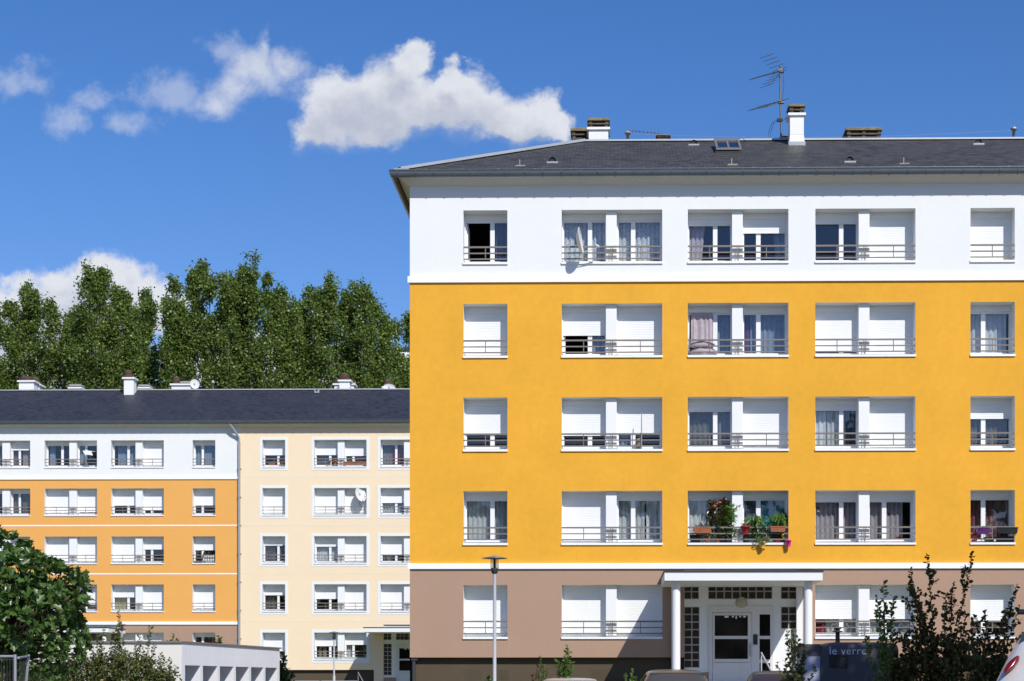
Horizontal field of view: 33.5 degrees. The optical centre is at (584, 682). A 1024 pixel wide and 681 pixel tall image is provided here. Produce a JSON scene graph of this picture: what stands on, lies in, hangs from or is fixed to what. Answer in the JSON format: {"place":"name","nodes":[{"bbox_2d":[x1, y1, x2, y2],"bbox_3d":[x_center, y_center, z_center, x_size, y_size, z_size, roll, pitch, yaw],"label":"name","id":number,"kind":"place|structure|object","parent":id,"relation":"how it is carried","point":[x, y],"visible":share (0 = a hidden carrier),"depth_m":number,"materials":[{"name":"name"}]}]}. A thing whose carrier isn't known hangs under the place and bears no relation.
{"place":"outdoors","nodes":[
{"label":"outdoors","id":0,"kind":"place"},
{"bbox_2d":[0,0,1023,388],"label":"sky","id":1,"kind":"structure","parent":0,"point":[143,140],"materials":[{"name":"blue"}]},
{"bbox_2d":[797,628,898,680],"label":"glass bank","id":2,"kind":"structure","parent":0,"point":[837,660],"depth_m":35.91,"materials":[{"name":"blue plastic"}]},
{"bbox_3d":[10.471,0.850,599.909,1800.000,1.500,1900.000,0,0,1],"label":"ground","id":3,"kind":"structure","parent":0,"visible":0},
{"bbox_2d":[0,279,87,389],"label":"poplar tree","id":4,"kind":"object","parent":3,"relation":"on","point":[21,340],"visible":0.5,"depth_m":120.00,"materials":[{"name":"green plant"}]},
{"bbox_2d":[61,258,152,388],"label":"poplar tree","id":5,"kind":"object","parent":3,"relation":"on","point":[101,339],"visible":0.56,"depth_m":116.96,"materials":[{"name":"green plant"}]},
{"bbox_2d":[0,370,256,644],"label":"apartment building","id":6,"kind":"structure","parent":3,"relation":"on","point":[140,518],"depth_m":97.53,"materials":[{"name":"orange paint"}]},
{"bbox_2d":[0,441,29,467],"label":"window","id":7,"kind":"structure","parent":6,"relation":"in","point":[10,451],"depth_m":98.00,"materials":[{"name":"white paint"}]},
{"bbox_2d":[0,489,29,515],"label":"window","id":8,"kind":"structure","parent":6,"relation":"in","point":[12,499],"depth_m":98.00,"materials":[{"name":"white paint"}]},
{"bbox_2d":[44,440,96,467],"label":"window","id":9,"kind":"structure","parent":6,"relation":"in","point":[77,458],"depth_m":97.92,"materials":[{"name":"white paint"}]},
{"bbox_2d":[44,488,96,515],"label":"window","id":10,"kind":"structure","parent":6,"relation":"in","point":[58,501],"depth_m":97.95,"materials":[{"name":"white paint"}]},
{"bbox_2d":[45,536,96,563],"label":"window","id":11,"kind":"structure","parent":6,"relation":"in","point":[71,549],"depth_m":97.95,"materials":[{"name":"white paint"}]},
{"bbox_2d":[51,584,96,611],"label":"window","id":12,"kind":"structure","parent":6,"relation":"in","point":[94,589],"depth_m":97.95,"materials":[{"name":"white paint"}]},
{"bbox_2d":[111,440,163,467],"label":"window","id":13,"kind":"structure","parent":6,"relation":"in","point":[131,453],"depth_m":97.88,"materials":[{"name":"white paint"}]},
{"bbox_2d":[111,488,163,515],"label":"window","id":14,"kind":"structure","parent":6,"relation":"in","point":[144,499],"depth_m":97.88,"materials":[{"name":"white paint"}]},
{"bbox_2d":[111,536,163,563],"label":"window","id":15,"kind":"structure","parent":6,"relation":"in","point":[124,549],"depth_m":97.88,"materials":[{"name":"white paint"}]},
{"bbox_2d":[111,584,163,611],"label":"window","id":16,"kind":"structure","parent":6,"relation":"in","point":[149,597],"depth_m":97.88,"materials":[{"name":"white paint"}]},
{"bbox_2d":[111,633,163,640],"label":"window","id":17,"kind":"structure","parent":6,"relation":"in","point":[127,636],"depth_m":97.88,"materials":[{"name":"white paint"}]},
{"bbox_2d":[192,440,215,467],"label":"window","id":18,"kind":"structure","parent":6,"relation":"in","point":[200,460],"depth_m":98.02,"materials":[{"name":"white paint"}]},
{"bbox_2d":[192,488,215,515],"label":"window","id":19,"kind":"structure","parent":6,"relation":"in","point":[202,497],"depth_m":97.83,"materials":[{"name":"white paint"}]},
{"bbox_2d":[192,536,215,563],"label":"window","id":20,"kind":"structure","parent":6,"relation":"in","point":[202,543],"depth_m":97.83,"materials":[{"name":"white paint"}]},
{"bbox_2d":[192,584,215,611],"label":"window","id":21,"kind":"structure","parent":6,"relation":"in","point":[203,594],"depth_m":97.83,"materials":[{"name":"white paint"}]},
{"bbox_2d":[193,633,214,642],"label":"window","id":22,"kind":"structure","parent":6,"relation":"in","point":[197,637],"depth_m":97.88,"materials":[{"name":"white paint"}]},
{"bbox_2d":[133,286,201,388],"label":"poplar tree","id":23,"kind":"object","parent":3,"relation":"on","point":[147,321],"visible":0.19,"depth_m":121.80,"materials":[{"name":"green plant"}]},
{"bbox_2d":[153,257,246,388],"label":"poplar tree","id":24,"kind":"object","parent":3,"relation":"on","point":[210,341],"visible":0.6,"depth_m":117.77,"materials":[{"name":"green plant"}]},
{"bbox_2d":[229,248,307,388],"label":"poplar tree","id":25,"kind":"object","parent":3,"relation":"on","point":[280,317],"visible":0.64,"depth_m":118.08,"materials":[{"name":"green plant"}]},
{"bbox_2d":[280,651,295,680],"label":"shrub","id":26,"kind":"object","parent":3,"relation":"on","point":[284,674],"visible":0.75,"depth_m":70.10,"materials":[{"name":"green plant"}]},
{"bbox_2d":[237,373,409,680],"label":"apartment building","id":27,"kind":"structure","parent":3,"relation":"on","point":[323,552],"depth_m":97.32,"materials":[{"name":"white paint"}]},
{"bbox_2d":[260,437,287,469],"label":"window","id":28,"kind":"structure","parent":27,"relation":"in","point":[278,446],"depth_m":97.64,"materials":[{"name":"white paint"}]},
{"bbox_2d":[260,485,287,517],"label":"window","id":29,"kind":"structure","parent":27,"relation":"in","point":[273,498],"depth_m":97.76,"materials":[{"name":"white paint"}]},
{"bbox_2d":[260,533,287,566],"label":"window","id":30,"kind":"structure","parent":27,"relation":"in","point":[273,546],"depth_m":97.73,"materials":[{"name":"white paint"}]},
{"bbox_2d":[260,582,287,614],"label":"window","id":31,"kind":"structure","parent":27,"relation":"in","point":[270,592],"depth_m":97.64,"materials":[{"name":"white paint"}]},
{"bbox_2d":[260,630,287,662],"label":"window","id":32,"kind":"structure","parent":27,"relation":"in","point":[268,638],"depth_m":97.73,"materials":[{"name":"white paint"}]},
{"bbox_2d":[311,437,368,469],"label":"window","id":33,"kind":"structure","parent":27,"relation":"in","point":[353,449],"depth_m":97.64,"materials":[{"name":"white paint"}]},
{"bbox_2d":[311,485,368,517],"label":"window","id":34,"kind":"structure","parent":27,"relation":"in","point":[327,501],"depth_m":97.66,"materials":[{"name":"white paint"}]},
{"bbox_2d":[311,533,368,565],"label":"window","id":35,"kind":"structure","parent":27,"relation":"in","point":[327,549],"depth_m":97.66,"materials":[{"name":"white paint"}]},
{"bbox_2d":[311,581,368,614],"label":"window","id":36,"kind":"structure","parent":27,"relation":"in","point":[352,596],"depth_m":97.54,"materials":[{"name":"white paint"}]},
{"bbox_2d":[311,630,368,662],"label":"window","id":37,"kind":"structure","parent":27,"relation":"in","point":[346,640],"depth_m":97.42,"materials":[{"name":"white paint"}]},
{"bbox_2d":[355,487,365,504],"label":"satellite dish","id":38,"kind":"object","parent":27,"relation":"attached to","point":[360,493],"visible":1,"depth_m":97.20,"materials":[{"name":"paint"}]},
{"bbox_2d":[378,437,409,469],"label":"window","id":39,"kind":"structure","parent":27,"relation":"in","point":[399,447],"depth_m":97.33,"materials":[{"name":"white paint"}]},
{"bbox_2d":[378,485,409,517],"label":"window","id":40,"kind":"structure","parent":27,"relation":"in","point":[393,500],"depth_m":97.61,"materials":[{"name":"white paint"}]},
{"bbox_2d":[378,533,409,565],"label":"window","id":41,"kind":"structure","parent":27,"relation":"in","point":[389,544],"depth_m":97.61,"materials":[{"name":"white paint"}]},
{"bbox_2d":[378,581,409,614],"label":"window","id":42,"kind":"structure","parent":27,"relation":"in","point":[393,596],"depth_m":97.61,"materials":[{"name":"white paint"}]},
{"bbox_2d":[398,647,409,680],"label":"door","id":43,"kind":"structure","parent":27,"relation":"in","point":[403,652],"depth_m":97.26,"materials":[{"name":"paint"}]},
{"bbox_2d":[328,631,339,680],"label":"street lamp","id":44,"kind":"object","parent":3,"relation":"on","point":[334,637],"visible":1,"depth_m":92.22,"materials":[{"name":"white metal"}]},
{"bbox_2d":[283,267,402,388],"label":"poplar tree","id":45,"kind":"object","parent":3,"relation":"on","point":[356,356],"visible":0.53,"depth_m":119.53,"materials":[{"name":"green plant"}]},
{"bbox_2d":[375,310,409,387],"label":"poplar tree","id":46,"kind":"object","parent":3,"relation":"on","point":[402,372],"visible":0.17,"depth_m":123.51,"materials":[{"name":"green plant"}]},
{"bbox_2d":[389,104,1023,680],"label":"apartment building","id":47,"kind":"structure","parent":3,"relation":"on","point":[849,398],"depth_m":50.03,"materials":[{"name":"yellow paint"}]},
{"bbox_2d":[463,210,507,264],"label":"window","id":48,"kind":"structure","parent":47,"relation":"in","point":[492,217],"depth_m":50.48,"materials":[{"name":"white paint"}]},
{"bbox_2d":[463,304,507,357],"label":"window","id":49,"kind":"structure","parent":47,"relation":"in","point":[484,325],"depth_m":50.48,"materials":[{"name":"white paint"}]},
{"bbox_2d":[463,397,507,451],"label":"window","id":50,"kind":"structure","parent":47,"relation":"in","point":[485,416],"depth_m":50.48,"materials":[{"name":"white paint"}]},
{"bbox_2d":[463,491,507,544],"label":"window","id":51,"kind":"structure","parent":47,"relation":"in","point":[484,512],"depth_m":50.54,"materials":[{"name":"white paint"}]},
{"bbox_2d":[463,585,507,638],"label":"window","id":52,"kind":"structure","parent":47,"relation":"in","point":[477,599],"depth_m":50.48,"materials":[{"name":"white paint"}]},
{"bbox_2d":[574,227,599,253],"bbox_3d":[-0.032,-12.937,49.748,0.706,0.756,0.747,0,0,-28],"label":"satellite dish","id":53,"kind":"object","parent":47,"relation":"attached to","point":[578,242],"visible":1,"depth_m":49.60,"materials":[{"name":"paint"}]},
{"bbox_2d":[561,209,662,263],"bbox_3d":[0.807,-13.121,50.329,2.983,1.600,0.775,0,0,1],"label":"window","id":54,"kind":"structure","parent":47,"relation":"in","point":[622,236],"depth_m":50.47,"materials":[{"name":"white paint"}]},
{"bbox_2d":[561,303,662,357],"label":"window","id":55,"kind":"structure","parent":47,"relation":"in","point":[618,330],"depth_m":50.41,"materials":[{"name":"white paint"}]},
{"bbox_2d":[561,397,662,451],"bbox_3d":[0.807,-7.610,50.329,2.983,1.600,0.775,0,0,1],"label":"window","id":56,"kind":"structure","parent":47,"relation":"in","point":[616,419],"depth_m":50.41,"materials":[{"name":"white paint"}]},
{"bbox_2d":[561,491,662,544],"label":"window","id":57,"kind":"structure","parent":47,"relation":"in","point":[588,517],"depth_m":50.43,"materials":[{"name":"white paint"}]},
{"bbox_2d":[561,585,662,638],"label":"window","id":58,"kind":"structure","parent":47,"relation":"in","point":[588,611],"depth_m":50.42,"materials":[{"name":"white paint"}]},
{"bbox_2d":[693,525,711,532],"bbox_3d":[3.456,-4.509,49.886,0.526,0.228,0.418,0,0,1],"label":"plant trough","id":59,"kind":"object","parent":47,"relation":"attached to","point":[705,529],"visible":1,"depth_m":49.81,"materials":[{"name":"ceramic"}]},
{"bbox_2d":[690,313,716,354],"bbox_3d":[3.511,-10.280,50.165,0.836,1.359,0.404,0,0,1],"label":"curtain","id":60,"kind":"object","parent":47,"relation":"on","point":[701,325],"visible":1,"depth_m":50.30,"materials":[{"name":"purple fabric"}]},
{"bbox_2d":[706,497,729,532],"bbox_3d":[3.945,-4.949,50.055,0.748,1.032,0.688,0,0,1],"label":"flower pot","id":61,"kind":"object","parent":47,"relation":"on","point":[711,516],"visible":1,"depth_m":49.95,"materials":[{"name":"black plastic"}]},
{"bbox_2d":[717,502,738,532],"bbox_3d":[4.232,-4.882,50.083,0.755,0.956,0.502,0,0,-8],"label":"flower pot","id":62,"kind":"object","parent":47,"relation":"on","point":[730,515],"visible":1,"depth_m":49.99,"materials":[{"name":"green plastic"}]},
{"bbox_2d":[718,528,737,542],"bbox_3d":[4.227,-4.368,50.142,0.681,0.446,0.575,0,0,1],"label":"flower pot","id":63,"kind":"object","parent":47,"relation":"on","point":[729,537],"visible":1,"depth_m":50.05,"materials":[{"name":"green plastic"}]},
{"bbox_2d":[713,613,751,680],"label":"door","id":64,"kind":"structure","parent":47,"relation":"in","point":[732,632],"depth_m":49.99,"materials":[{"name":"paint"}]},
{"bbox_2d":[687,490,787,544],"bbox_3d":[4.513,-4.854,50.281,2.975,1.600,0.808,0,0,1],"label":"window","id":65,"kind":"structure","parent":47,"relation":"in","point":[763,503],"depth_m":50.37,"materials":[{"name":"white paint"}]},
{"bbox_2d":[687,209,788,263],"bbox_3d":[4.513,-13.121,50.279,2.975,1.600,0.803,0,0,1],"label":"window","id":66,"kind":"structure","parent":47,"relation":"in","point":[741,222],"depth_m":50.33,"materials":[{"name":"white paint"}]},
{"bbox_2d":[687,303,788,356],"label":"window","id":67,"kind":"structure","parent":47,"relation":"in","point":[739,329],"depth_m":50.37,"materials":[{"name":"white paint"}]},
{"bbox_2d":[687,397,788,450],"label":"window","id":68,"kind":"structure","parent":47,"relation":"in","point":[714,423],"depth_m":50.35,"materials":[{"name":"white paint"}]},
{"bbox_2d":[741,523,749,533],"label":"flower pot","id":69,"kind":"object","parent":47,"relation":"on","point":[745,528],"visible":1,"depth_m":49.78,"materials":[{"name":"red plastic"}]},
{"bbox_2d":[744,514,763,532],"bbox_3d":[4.982,-4.691,50.011,0.732,0.584,0.612,0,0,1],"label":"flower pot","id":70,"kind":"object","parent":47,"relation":"on","point":[754,520],"visible":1,"depth_m":49.96,"materials":[{"name":"green plastic"}]},
{"bbox_2d":[748,523,766,542],"bbox_3d":[5.062,-4.423,50.080,0.623,0.566,0.544,0,0,1],"label":"flower pot","id":71,"kind":"object","parent":47,"relation":"on","point":[759,531],"visible":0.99,"depth_m":50.00,"materials":[{"name":"green plastic"}]},
{"bbox_2d":[754,535,768,547],"bbox_3d":[5.216,-4.140,49.796,0.498,0.362,0.417,0,0,17],"label":"flower pot","id":72,"kind":"object","parent":47,"relation":"on","point":[762,544],"visible":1,"depth_m":49.73,"materials":[{"name":"yellow plastic"}]},
{"bbox_2d":[757,515,774,536],"bbox_3d":[5.347,-4.614,50.066,0.651,0.632,0.557,0,0,1],"label":"flower pot","id":73,"kind":"object","parent":47,"relation":"on","point":[765,522],"visible":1,"depth_m":50.00,"materials":[{"name":"ceramic"}]},
{"bbox_2d":[748,52,788,137],"bbox_3d":[5.951,-18.790,54.621,1.100,3.365,1.594,0,0,25],"label":"tv antenna","id":74,"kind":"object","parent":47,"relation":"on","point":[780,71],"visible":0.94,"depth_m":55.12,"materials":[{"name":"grey metal"}]},
{"bbox_2d":[770,513,786,531],"bbox_3d":[5.657,-4.715,49.865,0.587,0.571,0.435,0,0,1],"label":"plant trough","id":75,"kind":"object","parent":47,"relation":"on","point":[778,520],"visible":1,"depth_m":49.78,"materials":[{"name":"ceramic"}]},
{"bbox_2d":[773,512,787,542],"bbox_3d":[5.809,-4.620,50.150,0.585,0.944,0.479,0,0,-22],"label":"flower pot","id":76,"kind":"object","parent":47,"relation":"on","point":[783,523],"visible":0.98,"depth_m":50.10,"materials":[{"name":"green plastic"}]},
{"bbox_2d":[815,584,914,638],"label":"window","id":77,"kind":"structure","parent":47,"relation":"in","point":[848,607],"depth_m":50.28,"materials":[{"name":"white paint"}]},
{"bbox_2d":[815,208,915,262],"bbox_3d":[8.239,-13.123,50.150,2.952,1.597,0.677,0,0,1],"label":"window","id":78,"kind":"structure","parent":47,"relation":"in","point":[883,235],"depth_m":50.27,"materials":[{"name":"white paint"}]},
{"bbox_2d":[815,302,915,356],"bbox_3d":[8.239,-10.367,50.150,2.952,1.597,0.677,0,0,1],"label":"window","id":79,"kind":"structure","parent":47,"relation":"in","point":[867,329],"depth_m":50.28,"materials":[{"name":"white paint"}]},
{"bbox_2d":[815,396,915,450],"bbox_3d":[8.240,-7.610,50.219,2.952,1.600,0.814,0,0,1],"label":"window","id":80,"kind":"structure","parent":47,"relation":"in","point":[871,423],"depth_m":50.28,"materials":[{"name":"white paint"}]},
{"bbox_2d":[815,490,915,544],"bbox_3d":[8.239,-4.854,50.204,2.952,1.600,0.784,0,0,1],"label":"window","id":81,"kind":"structure","parent":47,"relation":"in","point":[842,517],"depth_m":50.32,"materials":[{"name":"white paint"}]},
{"bbox_2d":[975,525,989,533],"bbox_3d":[11.649,-4.501,49.737,0.389,0.283,0.316,0,0,1],"label":"plant trough","id":82,"kind":"object","parent":47,"relation":"hanging from","point":[983,530],"visible":1,"depth_m":49.67,"materials":[{"name":"purple plastic"}]},
{"bbox_2d":[970,584,1014,638],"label":"window","id":83,"kind":"structure","parent":47,"relation":"in","point":[994,598],"depth_m":50.22,"materials":[{"name":"white paint"}]},
{"bbox_2d":[970,208,1015,261],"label":"window","id":84,"kind":"structure","parent":47,"relation":"in","point":[992,230],"depth_m":50.22,"materials":[{"name":"white paint"}]},
{"bbox_2d":[970,302,1015,355],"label":"window","id":85,"kind":"structure","parent":47,"relation":"in","point":[987,319],"depth_m":50.27,"materials":[{"name":"white paint"}]},
{"bbox_2d":[970,396,1015,450],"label":"window","id":86,"kind":"structure","parent":47,"relation":"in","point":[992,418],"depth_m":50.22,"materials":[{"name":"white paint"}]},
{"bbox_2d":[970,490,1015,544],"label":"window","id":87,"kind":"structure","parent":47,"relation":"in","point":[997,507],"depth_m":50.27,"materials":[{"name":"white paint"}]},
{"bbox_2d":[996,527,1017,533],"bbox_3d":[12.358,-4.464,49.732,0.613,0.181,0.186,0,0,1],"label":"plant trough","id":88,"kind":"object","parent":47,"relation":"hanging from","point":[1007,530],"visible":1,"depth_m":49.66,"materials":[{"name":"black plastic"}]},
{"bbox_2d":[775,628,816,680],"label":"shrub","id":89,"kind":"object","parent":3,"relation":"on","point":[798,671],"visible":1,"depth_m":32.95,"materials":[{"name":"green plant"}]},
{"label":"car park","id":90,"kind":"structure","parent":0,"visible":0},
{"bbox_2d":[0,654,16,680],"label":"fence panel","id":91,"kind":"object","parent":90,"relation":"on","point":[14,656],"visible":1,"depth_m":26.14,"materials":[{"name":"metal"}]},
{"bbox_2d":[17,654,29,680],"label":"fence panel","id":92,"kind":"object","parent":90,"relation":"on","point":[21,677],"visible":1,"depth_m":26.96,"materials":[{"name":"metal"}]},
{"bbox_2d":[0,525,94,680],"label":"fig tree","id":93,"kind":"object","parent":90,"relation":"on","point":[22,622],"visible":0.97,"depth_m":27.74,"materials":[{"name":"green plant"}]},
{"bbox_2d":[28,645,68,680],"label":"hedge shrub","id":94,"kind":"object","parent":90,"relation":"on","point":[42,678],"visible":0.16,"depth_m":33.53,"materials":[{"name":"green plant"}]},
{"bbox_2d":[46,652,93,680],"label":"hedge shrub","id":95,"kind":"object","parent":90,"relation":"on","point":[73,674],"visible":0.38,"depth_m":33.56,"materials":[{"name":"green plant"}]},
{"bbox_2d":[69,626,116,680],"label":"hedge shrub","id":96,"kind":"object","parent":90,"relation":"on","point":[91,667],"visible":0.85,"depth_m":33.54,"materials":[{"name":"green plant"}]},
{"bbox_2d":[94,609,141,680],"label":"hedge shrub","id":97,"kind":"object","parent":90,"relation":"on","point":[116,656],"visible":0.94,"depth_m":33.53,"materials":[{"name":"green plant"}]},
{"bbox_2d":[116,626,160,680],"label":"hedge shrub","id":98,"kind":"object","parent":90,"relation":"on","point":[144,665],"visible":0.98,"depth_m":33.52,"materials":[{"name":"green plant"}]},
{"bbox_2d":[3,641,281,680],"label":"bin shed","id":99,"kind":"structure","parent":90,"relation":"on","point":[198,661],"depth_m":40.42,"materials":[{"name":"white paint"}]},
{"bbox_2d":[145,652,181,680],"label":"hedge shrub","id":100,"kind":"object","parent":90,"relation":"on","point":[161,674],"visible":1,"depth_m":33.52,"materials":[{"name":"green plant"}]},
{"bbox_2d":[482,555,506,680],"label":"street lamp","id":101,"kind":"object","parent":90,"relation":"on","point":[494,570],"visible":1,"depth_m":43.01,"materials":[{"name":"white metal"}]},
{"bbox_2d":[539,656,547,680],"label":"weed","id":102,"kind":"object","parent":90,"relation":"on","point":[542,667],"visible":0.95,"depth_m":43.44,"materials":[{"name":"green plant"}]},
{"bbox_2d":[555,644,574,677],"bbox_3d":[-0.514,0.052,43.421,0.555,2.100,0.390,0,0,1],"label":"weed","id":103,"kind":"object","parent":90,"relation":"on","point":[563,670],"visible":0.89,"depth_m":43.36,"materials":[{"name":"green plant"}]},
{"bbox_2d":[544,678,596,680],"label":"parked car","id":104,"kind":"object","parent":90,"relation":"on","point":[569,679],"visible":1,"depth_m":40.73,"materials":[{"name":"silver metal"}]},
{"bbox_2d":[640,669,707,680],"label":"parked car","id":105,"kind":"object","parent":90,"relation":"on","point":[673,675],"visible":1,"depth_m":39.94,"materials":[{"name":"grey metal"}]},
{"bbox_2d":[746,671,795,680],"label":"parked car","id":106,"kind":"object","parent":90,"relation":"on","point":[765,676],"visible":0.5,"depth_m":39.44,"materials":[{"name":"paint"}]},
{"bbox_2d":[862,580,897,680],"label":"shrub","id":107,"kind":"object","parent":90,"relation":"on","point":[884,650],"visible":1,"depth_m":31.40,"materials":[{"name":"green plant"}]},
{"bbox_2d":[873,629,924,680],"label":"shrub","id":108,"kind":"object","parent":90,"relation":"on","point":[894,671],"visible":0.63,"depth_m":32.02,"materials":[{"name":"green plant"}]},
{"bbox_2d":[892,551,989,680],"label":"shrub","id":109,"kind":"object","parent":90,"relation":"on","point":[952,651],"visible":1,"depth_m":31.82,"materials":[{"name":"green plant"}]},
{"bbox_2d":[947,584,1023,680],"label":"shrub","id":110,"kind":"object","parent":90,"relation":"on","point":[992,665],"visible":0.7,"depth_m":32.36,"materials":[{"name":"green plant"}]},
{"bbox_2d":[997,633,1023,680],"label":"parked car","id":111,"kind":"object","parent":90,"relation":"on","point":[1013,669],"visible":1,"depth_m":15.94,"materials":[{"name":"paint"}]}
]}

